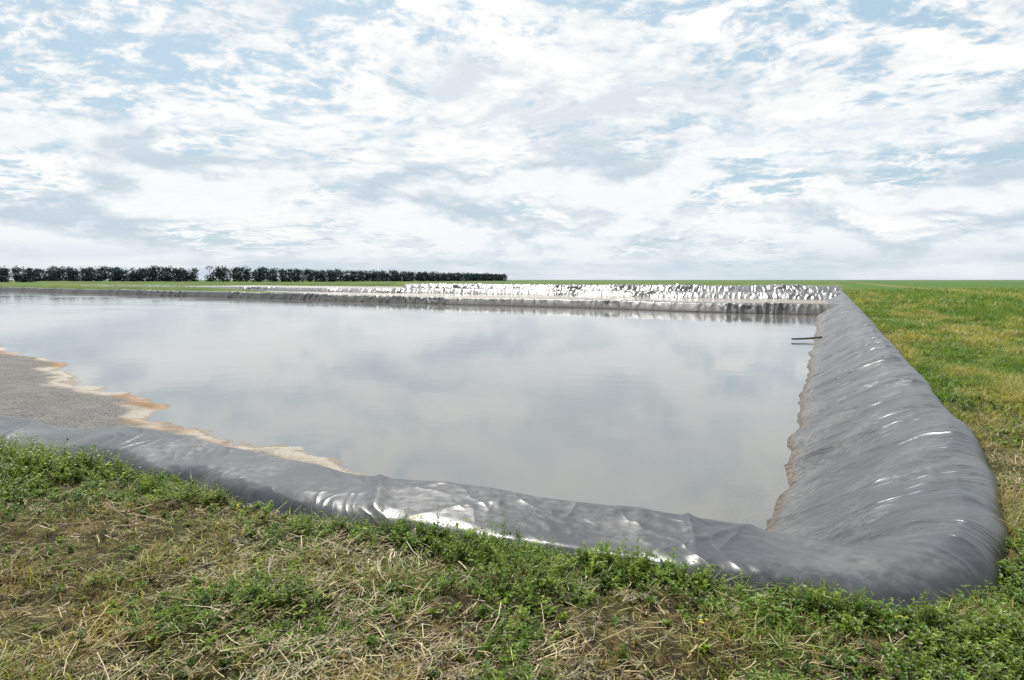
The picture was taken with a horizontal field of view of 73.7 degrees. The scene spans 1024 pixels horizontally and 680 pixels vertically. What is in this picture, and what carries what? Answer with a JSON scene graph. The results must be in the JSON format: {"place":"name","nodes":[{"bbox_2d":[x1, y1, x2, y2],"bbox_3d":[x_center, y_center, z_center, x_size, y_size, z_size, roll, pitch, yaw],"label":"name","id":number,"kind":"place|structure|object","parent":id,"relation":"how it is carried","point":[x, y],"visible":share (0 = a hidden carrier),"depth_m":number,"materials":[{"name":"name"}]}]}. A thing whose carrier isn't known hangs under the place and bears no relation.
{"place":"outdoors","nodes":[
{"label":"outdoors","id":0,"kind":"place"},
{"bbox_2d":[0,347,363,474],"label":"silt bank","id":1,"kind":"structure","parent":0,"point":[42,390],"depth_m":13.56,"materials":[{"name":"beige soil"}]},
{"bbox_2d":[0,291,817,529],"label":"water","id":2,"kind":"structure","parent":0,"point":[691,413],"depth_m":17.16,"materials":[{"name":"grey liquid"}]},
{"bbox_2d":[99,289,827,303],"bbox_3d":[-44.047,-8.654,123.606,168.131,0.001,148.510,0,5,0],"label":"embankment","id":3,"kind":"structure","parent":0,"point":[723,300],"depth_m":82.27,"materials":[{"name":"white plastic"}]},
{"bbox_2d":[0,280,1023,679],"bbox_3d":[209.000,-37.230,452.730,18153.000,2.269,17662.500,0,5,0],"label":"ground","id":4,"kind":"structure","parent":0,"point":[674,650],"depth_m":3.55,"materials":[{"name":"green plant"}]},
{"bbox_2d":[0,285,290,292],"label":"grass bank","id":5,"kind":"structure","parent":4,"relation":"on","point":[146,288],"depth_m":135.51,"materials":[{"name":"green plant"}]},
{"bbox_2d":[0,265,507,281],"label":"tree row","id":6,"kind":"object","parent":4,"relation":"on","point":[165,274],"visible":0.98,"depth_m":468.08,"materials":[{"name":"green plant"}]},
{"bbox_2d":[32,281,743,286],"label":"grass bank","id":7,"kind":"structure","parent":4,"relation":"on","point":[395,284],"depth_m":227.60,"materials":[{"name":"green plant"}]},
{"bbox_2d":[0,287,838,314],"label":"dividing berm","id":8,"kind":"structure","parent":4,"relation":"on","point":[775,308],"depth_m":67.17,"materials":[{"name":"grey plastic"}]},
{"bbox_2d":[205,285,668,291],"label":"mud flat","id":9,"kind":"structure","parent":4,"relation":"on","point":[316,286],"depth_m":204.83,"materials":[{"name":"grey soil"}]},
{"bbox_2d":[80,285,842,299],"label":"dividing berm","id":10,"kind":"structure","parent":4,"relation":"on","point":[724,294],"depth_m":97.03,"materials":[{"name":"white plastic"}]},
{"bbox_2d":[0,289,1012,615],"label":"pond liner","id":11,"kind":"object","parent":4,"relation":"on","point":[886,495],"visible":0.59,"depth_m":5.40,"materials":[{"name":"plastic"}]},
{"bbox_2d":[791,336,821,339],"bbox_3d":[12.500,-0.085,28.930,1.312,0.134,0.184,-1,5,-7],"label":"pipe","id":12,"kind":"object","parent":11,"relation":"on","point":[806,338],"visible":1,"depth_m":28.85,"materials":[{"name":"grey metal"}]},
{"bbox_2d":[105,462,908,636],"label":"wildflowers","id":13,"kind":"object","parent":4,"relation":"on","point":[701,622],"visible":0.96,"depth_m":3.35,"materials":[{"name":"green plant"}]},
{"bbox_2d":[0,320,1023,679],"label":"weeds","id":14,"kind":"object","parent":4,"relation":"on","point":[66,466],"visible":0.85,"depth_m":3.56,"materials":[{"name":"green plant"}]},
{"bbox_2d":[0,410,1023,679],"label":"straw litter","id":15,"kind":"object","parent":4,"relation":"on","point":[320,658],"visible":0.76,"depth_m":3.27,"materials":[{"name":"beige plant"}]},
{"bbox_2d":[402,283,840,292],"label":"dividing berm","id":16,"kind":"structure","parent":4,"relation":"on","point":[791,288],"depth_m":120.95,"materials":[{"name":"white plastic"}]},
{"bbox_2d":[0,0,1023,279],"label":"sky","id":17,"kind":"structure","parent":0,"point":[517,139],"materials":[{"name":"white"}]}
]}

